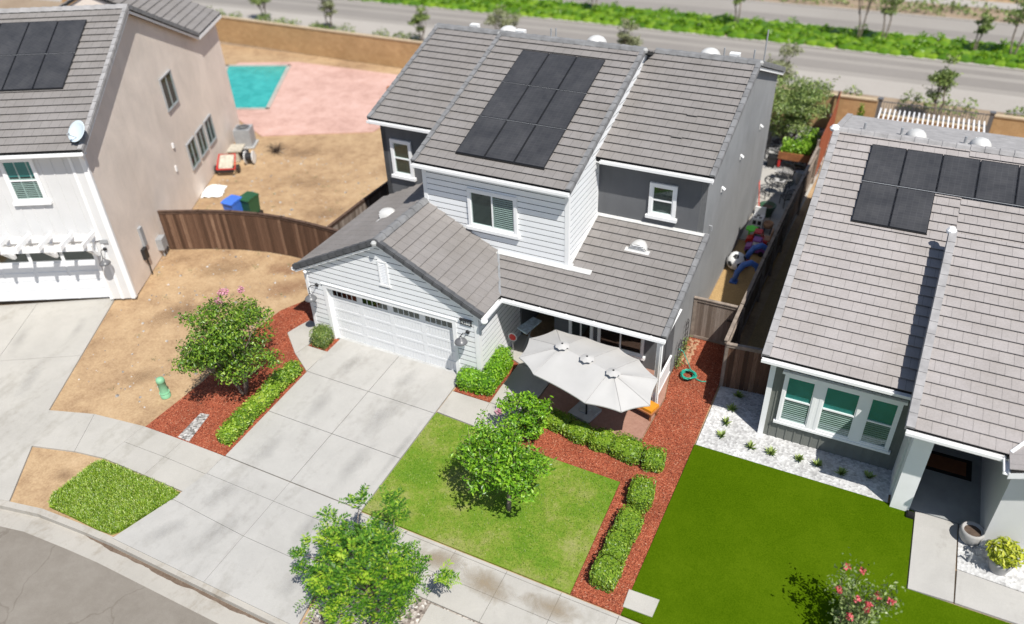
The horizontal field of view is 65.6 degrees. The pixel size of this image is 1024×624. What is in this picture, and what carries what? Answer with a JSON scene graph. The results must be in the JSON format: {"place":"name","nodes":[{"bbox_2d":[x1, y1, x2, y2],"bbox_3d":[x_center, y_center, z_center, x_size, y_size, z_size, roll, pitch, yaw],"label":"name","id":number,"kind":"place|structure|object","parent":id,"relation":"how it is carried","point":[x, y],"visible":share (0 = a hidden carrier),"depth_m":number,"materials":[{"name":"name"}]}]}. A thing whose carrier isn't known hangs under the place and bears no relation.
{"place":"outdoors","nodes":[
{"label":"outdoors","id":0,"kind":"place"},
{"bbox_2d":[0,298,114,500],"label":"driveway","id":1,"kind":"structure","parent":0,"point":[43,347],"depth_m":28.34,"materials":[{"name":"concrete"}]},
{"bbox_2d":[0,526,217,623],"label":"street","id":2,"kind":"structure","parent":0,"point":[42,581],"depth_m":20.79,"materials":[{"name":"asphalt"}]},
{"bbox_2d":[0,509,268,623],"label":"gutter pan","id":3,"kind":"object","parent":2,"relation":"on","point":[93,550],"visible":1,"depth_m":21.48,"materials":[{"name":"concrete"}]},
{"bbox_2d":[87,536,267,623],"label":"gutter silt","id":4,"kind":"object","parent":3,"relation":"on","point":[180,582],"visible":1,"depth_m":21.01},
{"bbox_2d":[0,500,287,623],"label":"kerb","id":5,"kind":"structure","parent":2,"relation":"on","point":[95,534],"depth_m":21.62,"materials":[{"name":"concrete"}]},
{"bbox_2d":[47,458,179,533],"bbox_3d":[-11.658,5.372,23.107,3.615,0.214,2.118,15,39,22],"label":"grass patch","id":6,"kind":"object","parent":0,"point":[67,493],"depth_m":23.11,"materials":[{"name":"plant"}]},
{"bbox_2d":[0,0,239,301],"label":"house","id":7,"kind":"structure","parent":0,"point":[144,95],"depth_m":30.32,"materials":[{"name":"beige paint"}]},
{"bbox_2d":[0,159,52,205],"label":"window","id":8,"kind":"structure","parent":7,"relation":"in","point":[8,171],"depth_m":27.78,"materials":[{"name":"clear glass"}]},
{"bbox_2d":[0,20,86,91],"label":"solar array","id":9,"kind":"object","parent":7,"relation":"on","point":[38,55],"visible":1,"depth_m":29.14,"materials":[{"name":"glass"}]},
{"bbox_2d":[0,231,100,259],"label":"garage pergola","id":10,"kind":"object","parent":7,"relation":"attached to","point":[51,250],"visible":1,"depth_m":28.63,"materials":[{"name":"wood"}]},
{"bbox_2d":[0,251,108,301],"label":"garage door","id":11,"kind":"structure","parent":7,"relation":"in","point":[71,275],"depth_m":30.19,"materials":[{"name":"white metal"}]},
{"bbox_2d":[66,120,84,141],"bbox_3d":[-14.656,-6.039,26.749,0.613,0.683,0.677,-16,38,-19],"label":"satellite dish","id":12,"kind":"object","parent":7,"relation":"on","point":[75,133],"visible":1,"depth_m":26.79,"materials":[{"name":"grey metal"}]},
{"bbox_2d":[158,69,178,111],"bbox_3d":[-14.903,-9.618,34.527,0.075,1.420,1.350,-2,36,0],"label":"window","id":13,"kind":"structure","parent":7,"relation":"in","point":[166,82],"depth_m":34.56,"materials":[{"name":"grey metal"}]},
{"bbox_2d":[185,136,200,170],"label":"window","id":14,"kind":"structure","parent":7,"relation":"in","point":[191,146],"depth_m":36.98,"materials":[{"name":"grey metal"}]},
{"bbox_2d":[227,66,286,107],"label":"pool water","id":15,"kind":"structure","parent":0,"point":[253,86],"depth_m":50.15,"materials":[{"name":"liquid"}]},
{"bbox_2d":[226,339,456,510],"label":"driveway","id":16,"kind":"structure","parent":0,"point":[342,418],"depth_m":24.93,"materials":[{"name":"concrete"}]},
{"bbox_2d":[340,512,638,623],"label":"sidewalk","id":17,"kind":"structure","parent":0,"point":[512,598],"depth_m":19.92,"materials":[{"name":"concrete"}]},
{"bbox_2d":[362,413,619,594],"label":"lawn","id":18,"kind":"structure","parent":0,"point":[572,545],"depth_m":21.95,"materials":[{"name":"plant"}]},
{"bbox_2d":[450,409,556,511],"bbox_3d":[-0.228,4.181,21.181,2.758,3.058,2.644,15,39,22],"label":"lawn tree","id":19,"kind":"object","parent":18,"relation":"on","point":[504,459],"visible":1,"depth_m":20.49,"materials":[{"name":"green plant"}]},
{"bbox_2d":[0,0,1022,623],"bbox_3d":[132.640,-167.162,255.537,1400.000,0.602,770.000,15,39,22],"label":"ground","id":20,"kind":"structure","parent":0,"point":[88,386],"depth_m":31.16,"materials":[{"name":"soil"}]},
{"bbox_2d":[0,410,223,491],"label":"sidewalk bend","id":21,"kind":"object","parent":20,"relation":"on","point":[176,463],"visible":1,"depth_m":24.79,"materials":[{"name":"concrete"}]},
{"bbox_2d":[214,153,240,172],"bbox_3d":[-14.178,-7.332,39.495,1.190,0.790,0.933,-2,36,0],"label":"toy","id":22,"kind":"object","parent":20,"relation":"on","point":[226,163],"visible":1,"depth_m":39.39,"materials":[{"name":"red plastic"}]},
{"bbox_2d":[78,150,383,407],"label":"loose stones","id":23,"kind":"object","parent":20,"relation":"on","point":[117,395],"visible":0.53,"depth_m":32.19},
{"bbox_2d":[113,456,361,623],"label":"driveway apron","id":24,"kind":"object","parent":20,"relation":"on","point":[232,528],"visible":0.87,"depth_m":21.90,"materials":[{"name":"concrete"}]},
{"bbox_2d":[233,124,258,148],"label":"air conditioner","id":25,"kind":"object","parent":20,"relation":"on","point":[244,134],"visible":0.99,"depth_m":41.79,"materials":[{"name":"grey metal"}]},
{"bbox_2d":[157,209,337,257],"bbox_3d":[-9.786,-2.977,32.285,9.752,1.828,0.985,8,37,15],"label":"board fence","id":26,"kind":"object","parent":20,"relation":"on","point":[217,229],"visible":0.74,"depth_m":32.76,"materials":[{"name":"wood"}]},
{"bbox_2d":[240,191,262,212],"bbox_3d":[-11.693,-4.764,35.558,0.620,1.036,0.808,15,39,22],"label":"wheelie bin","id":27,"kind":"object","parent":20,"relation":"on","point":[249,200],"visible":0.81,"depth_m":35.28,"materials":[{"name":"green plastic"}]},
{"bbox_2d":[288,320,325,371],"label":"side walk","id":28,"kind":"structure","parent":20,"relation":"on","point":[308,356],"depth_m":27.91,"materials":[{"name":"concrete"}]},
{"bbox_2d":[236,62,396,136],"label":"pool deck","id":29,"kind":"structure","parent":20,"relation":"on","point":[312,99],"depth_m":47.06,"materials":[{"name":"concrete"}]},
{"bbox_2d":[226,64,290,109],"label":"pool coping","id":30,"kind":"object","parent":29,"relation":"on","point":[273,96],"visible":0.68,"depth_m":49.54,"materials":[{"name":"concrete"}]},
{"bbox_2d":[146,301,517,456],"bbox_3d":[-5.177,2.035,26.954,9.680,0.432,9.830,15,39,22],"label":"mulch bed","id":31,"kind":"object","parent":20,"relation":"on","point":[285,321],"visible":0.56,"depth_m":26.19,"materials":[{"name":"red wood"}]},
{"bbox_2d":[178,413,208,440],"bbox_3d":[-10.108,3.652,25.193,0.462,0.132,1.161,8,37,14],"label":"rock strip","id":32,"kind":"object","parent":31,"relation":"on","point":[190,430],"visible":1,"depth_m":25.14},
{"bbox_2d":[170,286,283,395],"bbox_3d":[-8.984,1.069,25.319,3.412,3.790,3.321,-12,37,-13],"label":"flowering tree","id":33,"kind":"object","parent":31,"relation":"on","point":[219,346],"visible":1,"depth_m":24.48,"materials":[{"name":"green plant"}]},
{"bbox_2d":[215,360,302,446],"bbox_3d":[-8.097,2.821,25.611,0.689,0.779,3.756,15,39,22],"label":"clipped hedge","id":34,"kind":"object","parent":31,"relation":"on","point":[242,418],"visible":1,"depth_m":25.36,"materials":[{"name":"green plant"}]},
{"bbox_2d":[308,323,334,349],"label":"round bush","id":35,"kind":"object","parent":31,"relation":"on","point":[321,336],"visible":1,"depth_m":27.62,"materials":[{"name":"green plant"}]},
{"bbox_2d":[152,339,724,612],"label":"bark chips","id":36,"kind":"object","parent":31,"relation":"on","point":[562,452],"visible":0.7,"depth_m":23.75,"materials":[{"name":"wood"}]},
{"bbox_2d":[456,344,513,396],"bbox_3d":[-0.873,1.820,25.965,1.396,0.914,1.933,15,39,22],"label":"garden hedge","id":37,"kind":"object","parent":31,"relation":"on","point":[488,380],"visible":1,"depth_m":25.52,"materials":[{"name":"green plant"}]},
{"bbox_2d":[327,181,388,229],"bbox_3d":[-2.456,-8.283,39.278,0.235,1.828,21.342,15,39,22],"label":"board fence","id":38,"kind":"object","parent":20,"relation":"on","point":[358,208],"visible":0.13,"depth_m":32.78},
{"bbox_2d":[302,563,479,623],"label":"parkway pebbles","id":39,"kind":"object","parent":20,"relation":"on","point":[418,610],"depth_m":19.77,"materials":[{"name":"gravel"}]},
{"bbox_2d":[287,482,461,623],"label":"street tree","id":40,"kind":"object","parent":39,"relation":"on","point":[365,540],"visible":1,"depth_m":18.31,"materials":[{"name":"green plant"}]},
{"bbox_2d":[419,604,475,623],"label":"parkway step","id":41,"kind":"object","parent":20,"relation":"on","point":[434,614],"visible":1,"depth_m":19.53,"materials":[{"name":"concrete"}]},
{"bbox_2d":[437,334,549,430],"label":"front walk","id":42,"kind":"structure","parent":20,"relation":"on","point":[463,408],"depth_m":25.40,"materials":[{"name":"concrete"}]},
{"bbox_2d":[0,0,1023,124],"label":"verge","id":43,"kind":"structure","parent":20,"relation":"on","point":[7,4],"depth_m":43.96,"materials":[{"name":"soil"}]},
{"bbox_2d":[62,0,422,67],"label":"block wall","id":44,"kind":"structure","parent":43,"relation":"on","point":[374,49],"depth_m":53.72,"materials":[{"name":"concrete"}]},
{"bbox_2d":[407,5,429,40],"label":"young tree","id":45,"kind":"object","parent":43,"relation":"on","point":[420,16],"visible":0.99,"depth_m":54.68,"materials":[{"name":"green plant"}]},
{"bbox_2d":[483,4,523,28],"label":"young tree","id":46,"kind":"object","parent":43,"relation":"on","point":[493,19],"visible":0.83,"depth_m":51.36,"materials":[{"name":"green plant"}]},
{"bbox_2d":[207,6,1023,117],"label":"verge shrubs","id":47,"kind":"object","parent":43,"relation":"on","point":[261,17],"visible":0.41,"depth_m":45.32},
{"bbox_2d":[616,17,642,45],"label":"young tree","id":48,"kind":"object","parent":43,"relation":"on","point":[625,38],"visible":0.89,"depth_m":48.72,"materials":[{"name":"green plant"}]},
{"bbox_2d":[766,39,804,83],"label":"young tree","id":49,"kind":"object","parent":43,"relation":"on","point":[789,49],"visible":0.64,"depth_m":43.20,"materials":[{"name":"green plant"}]},
{"bbox_2d":[922,52,962,118],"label":"young tree","id":50,"kind":"object","parent":43,"relation":"on","point":[943,78],"visible":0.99,"depth_m":40.83,"materials":[{"name":"green plant"}]},
{"bbox_2d":[989,114,1023,137],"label":"block wall","id":51,"kind":"structure","parent":43,"relation":"on","point":[1008,125],"depth_m":37.91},
{"bbox_2d":[291,23,785,403],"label":"house","id":52,"kind":"structure","parent":20,"relation":"on","point":[620,221],"depth_m":25.75,"materials":[{"name":"grey paint"}]},
{"bbox_2d":[330,289,456,370],"bbox_3d":[-3.968,0.533,26.717,4.940,2.170,0.096,15,39,22],"label":"garage door","id":53,"kind":"structure","parent":52,"relation":"in","point":[424,338],"depth_m":26.71,"materials":[{"name":"white metal"}]},
{"bbox_2d":[389,138,416,181],"bbox_3d":[-4.052,-5.600,29.250,1.040,1.530,0.120,15,39,22],"label":"window","id":54,"kind":"structure","parent":52,"relation":"in","point":[401,150],"depth_m":29.29,"materials":[{"name":"clear glass"}]},
{"bbox_2d":[466,187,519,239],"bbox_3d":[-0.635,-3.160,25.483,1.910,1.470,0.120,15,39,22],"label":"window","id":55,"kind":"structure","parent":52,"relation":"in","point":[493,213],"depth_m":25.51,"materials":[{"name":"clear glass"}]},
{"bbox_2d":[455,50,604,169],"bbox_3d":[0.673,-6.744,26.004,3.100,1.840,5.060,15,39,22],"label":"solar array","id":56,"kind":"object","parent":52,"relation":"on","point":[527,114],"visible":1,"depth_m":25.84,"materials":[{"name":"glass"}]},
{"bbox_2d":[569,320,593,339],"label":"window","id":57,"kind":"structure","parent":52,"relation":"in","point":[575,328],"depth_m":26.58,"materials":[{"name":"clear glass"}]},
{"bbox_2d":[597,328,644,360],"bbox_3d":[3.545,0.738,25.917,1.740,1.560,0.120,15,39,22],"label":"window","id":58,"kind":"structure","parent":52,"relation":"in","point":[633,347],"depth_m":26.08,"materials":[{"name":"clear glass"}]},
{"bbox_2d":[645,182,677,222],"bbox_3d":[4.799,-3.499,25.361,1.040,1.250,0.120,15,39,22],"label":"window","id":59,"kind":"structure","parent":52,"relation":"in","point":[662,203],"depth_m":25.39,"materials":[{"name":"clear glass"}]},
{"bbox_2d":[515,337,724,614],"bbox_3d":[2.825,3.720,24.154,5.200,0.428,10.970,15,39,22],"label":"mulch border","id":60,"kind":"object","parent":20,"relation":"on","point":[654,516],"visible":0.7,"depth_m":23.25,"materials":[{"name":"red wood"}]},
{"bbox_2d":[494,386,553,439],"bbox_3d":[0.377,3.072,23.549,1.791,1.753,1.655,-2,36,0],"label":"flower shrub","id":61,"kind":"object","parent":60,"relation":"on","point":[534,411],"visible":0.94,"depth_m":23.26,"materials":[{"name":"green plant"}]},
{"bbox_2d":[543,407,574,434],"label":"clipped bush","id":62,"kind":"object","parent":60,"relation":"on","point":[557,421],"visible":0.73,"depth_m":24.03,"materials":[{"name":"green plant"}]},
{"bbox_2d":[563,417,595,445],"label":"clipped bush","id":63,"kind":"object","parent":60,"relation":"on","point":[576,431],"visible":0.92,"depth_m":23.62,"materials":[{"name":"green plant"}]},
{"bbox_2d":[588,426,617,453],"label":"clipped bush","id":64,"kind":"object","parent":60,"relation":"on","point":[600,439],"visible":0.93,"depth_m":23.30,"materials":[{"name":"green plant"}]},
{"bbox_2d":[588,550,623,593],"bbox_3d":[2.371,6.525,19.970,0.763,0.625,0.891,15,39,22],"label":"clipped bush","id":65,"kind":"object","parent":60,"relation":"on","point":[605,572],"visible":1,"depth_m":19.79,"materials":[{"name":"green plant"}]},
{"bbox_2d":[601,526,633,566],"bbox_3d":[2.730,6.063,20.550,0.714,0.596,0.997,15,39,22],"label":"clipped bush","id":66,"kind":"object","parent":60,"relation":"on","point":[618,542],"visible":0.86,"depth_m":20.39,"materials":[{"name":"green plant"}]},
{"bbox_2d":[609,430,646,465],"bbox_3d":[3.363,3.972,23.132,1.050,0.553,0.890,15,39,22],"label":"clipped bush","id":67,"kind":"object","parent":60,"relation":"on","point":[628,449],"visible":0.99,"depth_m":22.95,"materials":[{"name":"green plant"}]},
{"bbox_2d":[613,504,644,544],"bbox_3d":[3.101,5.599,21.060,0.732,0.628,0.992,15,39,22],"label":"clipped bush","id":68,"kind":"object","parent":60,"relation":"on","point":[628,519],"visible":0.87,"depth_m":20.89,"materials":[{"name":"green plant"}]},
{"bbox_2d":[626,474,656,512],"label":"clipped bush","id":69,"kind":"object","parent":60,"relation":"on","point":[641,491],"visible":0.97,"depth_m":21.57,"materials":[{"name":"green plant"}]},
{"bbox_2d":[641,444,666,473],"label":"clipped bush","id":70,"kind":"object","parent":60,"relation":"on","point":[653,459],"visible":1,"depth_m":22.57,"materials":[{"name":"green plant"}]},
{"bbox_2d":[693,240,782,344],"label":"side yard","id":71,"kind":"structure","parent":20,"relation":"on","point":[725,290],"depth_m":30.20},
{"bbox_2d":[719,146,820,386],"bbox_3d":[10.181,-2.529,30.527,0.224,1.848,15.692,15,39,23],"label":"board fence","id":72,"kind":"object","parent":20,"relation":"on","point":[754,289],"visible":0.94,"depth_m":29.45,"materials":[{"name":"wood"}]},
{"bbox_2d":[689,296,738,344],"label":"side gate","id":73,"kind":"structure","parent":72,"relation":"attached to","point":[711,320],"depth_m":26.79,"materials":[{"name":"brown wood"}]},
{"bbox_2d":[734,198,811,390],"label":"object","id":74,"kind":"object","parent":20,"relation":"on","point":[758,337],"visible":0.12,"depth_m":29.04,"materials":[{"name":"wood"}]},
{"bbox_2d":[696,383,891,501],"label":"white gravel","id":75,"kind":"structure","parent":20,"relation":"on","point":[741,428],"depth_m":23.05,"materials":[{"name":"gravel"}]},
{"bbox_2d":[719,342,770,394],"bbox_3d":[7.385,1.790,24.725,1.646,1.768,0.174,11,38,18],"label":"board fence","id":76,"kind":"object","parent":75,"relation":"on","point":[741,356],"visible":0.74,"depth_m":24.71,"materials":[{"name":"wood"}]},
{"bbox_2d":[763,123,832,176],"bbox_3d":[13.838,-8.325,40.031,3.900,0.060,5.880,15,39,22],"label":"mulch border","id":77,"kind":"object","parent":20,"relation":"on","point":[775,146],"visible":0.15,"depth_m":39.47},
{"bbox_2d":[777,150,813,166],"bbox_3d":[13.506,-7.306,37.888,1.500,0.780,0.750,15,39,22],"label":"raised planter","id":78,"kind":"object","parent":77,"relation":"on","point":[792,156],"visible":0.66,"depth_m":37.51,"materials":[{"name":"brown wood"}]},
{"bbox_2d":[780,134,813,155],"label":"lettuce plants","id":79,"kind":"object","parent":78,"relation":"in","point":[788,146],"visible":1,"depth_m":37.43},
{"bbox_2d":[769,72,839,142],"bbox_3d":[13.823,-9.975,39.062,3.684,3.829,3.670,15,39,22],"label":"yard bush","id":80,"kind":"object","parent":77,"relation":"on","point":[795,101],"visible":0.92,"depth_m":38.42,"materials":[{"name":"green plant"}]},
{"bbox_2d":[812,91,840,175],"bbox_3d":[15.213,-8.568,38.401,0.180,2.162,6.638,14,39,22],"label":"board fence","id":81,"kind":"object","parent":77,"relation":"on","point":[822,143],"visible":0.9,"depth_m":37.84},
{"bbox_2d":[621,444,1010,623],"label":"turf","id":82,"kind":"structure","parent":20,"relation":"on","point":[737,540],"depth_m":20.41,"materials":[{"name":"plant"}]},
{"bbox_2d":[623,589,658,616],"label":"stepping slab","id":83,"kind":"structure","parent":82,"relation":"on","point":[640,603],"depth_m":19.50,"materials":[{"name":"concrete"}]},
{"bbox_2d":[819,547,905,623],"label":"rose bush","id":84,"kind":"object","parent":82,"relation":"on","point":[850,614],"visible":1,"depth_m":17.83,"materials":[{"name":"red plant"}]},
{"bbox_2d":[772,86,877,127],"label":"block wall","id":85,"kind":"structure","parent":20,"relation":"on","point":[849,104],"depth_m":40.62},
{"bbox_2d":[761,0,1023,21],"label":"scrub","id":86,"kind":"object","parent":20,"relation":"on","point":[958,5],"visible":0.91,"depth_m":58.02,"materials":[{"name":"green plant"}]},
{"bbox_2d":[878,108,984,131],"bbox_3d":[17.750,-6.195,34.608,4.600,2.560,6.700,15,39,22],"label":"patio cover","id":87,"kind":"object","parent":20,"relation":"on","point":[973,126],"visible":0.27,"depth_m":35.71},
{"bbox_2d":[879,113,985,131],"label":"block wall","id":88,"kind":"structure","parent":20,"relation":"on","point":[925,121],"depth_m":39.40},
{"bbox_2d":[881,101,989,126],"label":"iron railings","id":89,"kind":"object","parent":88,"relation":"on","point":[892,102],"visible":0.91,"depth_m":39.13,"materials":[{"name":"metal"}]},
{"bbox_2d":[907,511,1023,623],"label":"entry walk","id":90,"kind":"structure","parent":20,"relation":"on","point":[932,565],"depth_m":19.51,"materials":[{"name":"concrete"}]},
{"bbox_2d":[50,0,1023,114],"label":"sidewalk","id":91,"kind":"structure","parent":0,"point":[985,101],"depth_m":46.99,"materials":[{"name":"concrete"}]},
{"bbox_2d":[539,368,668,440],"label":"patio","id":92,"kind":"structure","parent":0,"point":[634,422],"depth_m":24.48,"materials":[{"name":"concrete"}]},
{"bbox_2d":[519,329,658,422],"bbox_3d":[2.228,2.208,23.720,4.360,2.525,2.821,15,39,22],"label":"patio umbrella","id":93,"kind":"object","parent":92,"relation":"on","point":[590,375],"visible":1,"depth_m":22.96,"materials":[{"name":"fabric"}]},
{"bbox_2d":[191,0,1023,96],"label":"road","id":94,"kind":"structure","parent":0,"point":[914,81],"depth_m":53.60,"materials":[{"name":"asphalt"}]},
{"bbox_2d":[350,0,1023,70],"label":"median kerb","id":95,"kind":"structure","parent":94,"relation":"on","point":[716,36],"depth_m":54.36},
{"bbox_2d":[739,168,816,244],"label":"back patio","id":96,"kind":"structure","parent":0,"point":[774,197],"depth_m":35.58,"materials":[{"name":"concrete"}]},
{"bbox_2d":[551,0,1023,44],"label":"road","id":97,"kind":"structure","parent":0,"point":[909,20],"depth_m":57.85,"materials":[{"name":"asphalt"}]},
{"bbox_2d":[757,113,1023,552],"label":"house","id":98,"kind":"structure","parent":0,"point":[899,354],"depth_m":21.73,"materials":[{"name":"grey"}]},
{"bbox_2d":[776,375,819,428],"bbox_3d":[8.054,2.516,22.412,0.920,1.760,0.076,15,39,22],"label":"window","id":99,"kind":"structure","parent":98,"relation":"in","point":[798,395],"depth_m":22.42,"materials":[{"name":"clear glass"}]},
{"bbox_2d":[812,384,864,440],"bbox_3d":[9.031,2.772,22.000,1.060,1.760,0.076,15,39,22],"label":"window","id":100,"kind":"structure","parent":98,"relation":"in","point":[838,411],"depth_m":22.02,"materials":[{"name":"clear glass"}]},
{"bbox_2d":[855,396,903,451],"bbox_3d":[9.980,3.020,21.600,0.860,1.760,0.076,15,39,22],"label":"window","id":101,"kind":"structure","parent":98,"relation":"in","point":[880,419],"depth_m":21.61,"materials":[{"name":"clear glass"}]},
{"bbox_2d":[851,144,1023,234],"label":"solar array","id":102,"kind":"object","parent":98,"relation":"on","point":[917,186],"visible":1,"depth_m":24.18,"materials":[{"name":"glass"}]},
{"bbox_2d":[757,0,1023,23],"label":"scrub strip","id":103,"kind":"object","parent":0,"point":[954,14],"visible":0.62,"depth_m":58.77,"materials":[{"name":"soil"}]},
{"bbox_2d":[925,451,971,480],"bbox_3d":[12.208,4.283,22.401,1.360,0.020,0.820,15,39,22],"label":"door mat","id":104,"kind":"object","parent":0,"point":[949,465],"depth_m":22.32,"materials":[{"name":"fabric"}]},
{"bbox_2d":[905,0,1022,9],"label":"path","id":105,"kind":"structure","parent":0,"point":[1000,5],"depth_m":59.31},
{"bbox_2d":[957,524,1023,592],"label":"entry gravel","id":106,"kind":"structure","parent":0,"point":[977,566],"depth_m":19.71,"materials":[{"name":"gravel"}]},
{"bbox_2d":[959,521,983,545],"bbox_3d":[11.691,5.660,20.227,0.578,0.400,0.578,15,39,22],"label":"porch pot","id":107,"kind":"object","parent":106,"relation":"on","point":[971,533],"visible":1,"depth_m":20.12,"materials":[{"name":"grey ceramic"}]},
{"bbox_2d":[985,536,1023,575],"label":"potted plant","id":108,"kind":"object","parent":106,"relation":"on","point":[1007,556],"visible":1,"depth_m":19.18,"materials":[{"name":"yellow plant"}]},
{"label":"median soil","id":109,"kind":"structure","parent":0,"visible":0},
{"bbox_2d":[349,0,1023,68],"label":"median ground cover","id":110,"kind":"object","parent":109,"relation":"on","point":[896,44],"visible":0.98,"depth_m":55.05,"materials":[{"name":"plant"}]},
{"bbox_2d":[879,0,904,39],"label":"median tree","id":111,"kind":"object","parent":109,"relation":"on","point":[891,10],"visible":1,"depth_m":51.26,"materials":[{"name":"green plant"}]},
{"bbox_2d":[973,11,996,49],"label":"median tree","id":112,"kind":"object","parent":109,"relation":"on","point":[984,27],"visible":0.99,"depth_m":49.01,"materials":[{"name":"green plant"}]},
{"bbox_2d":[1000,0,1023,54],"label":"median tree","id":113,"kind":"object","parent":109,"relation":"on","point":[1020,11],"visible":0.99,"depth_m":48.21,"materials":[{"name":"green plant"}]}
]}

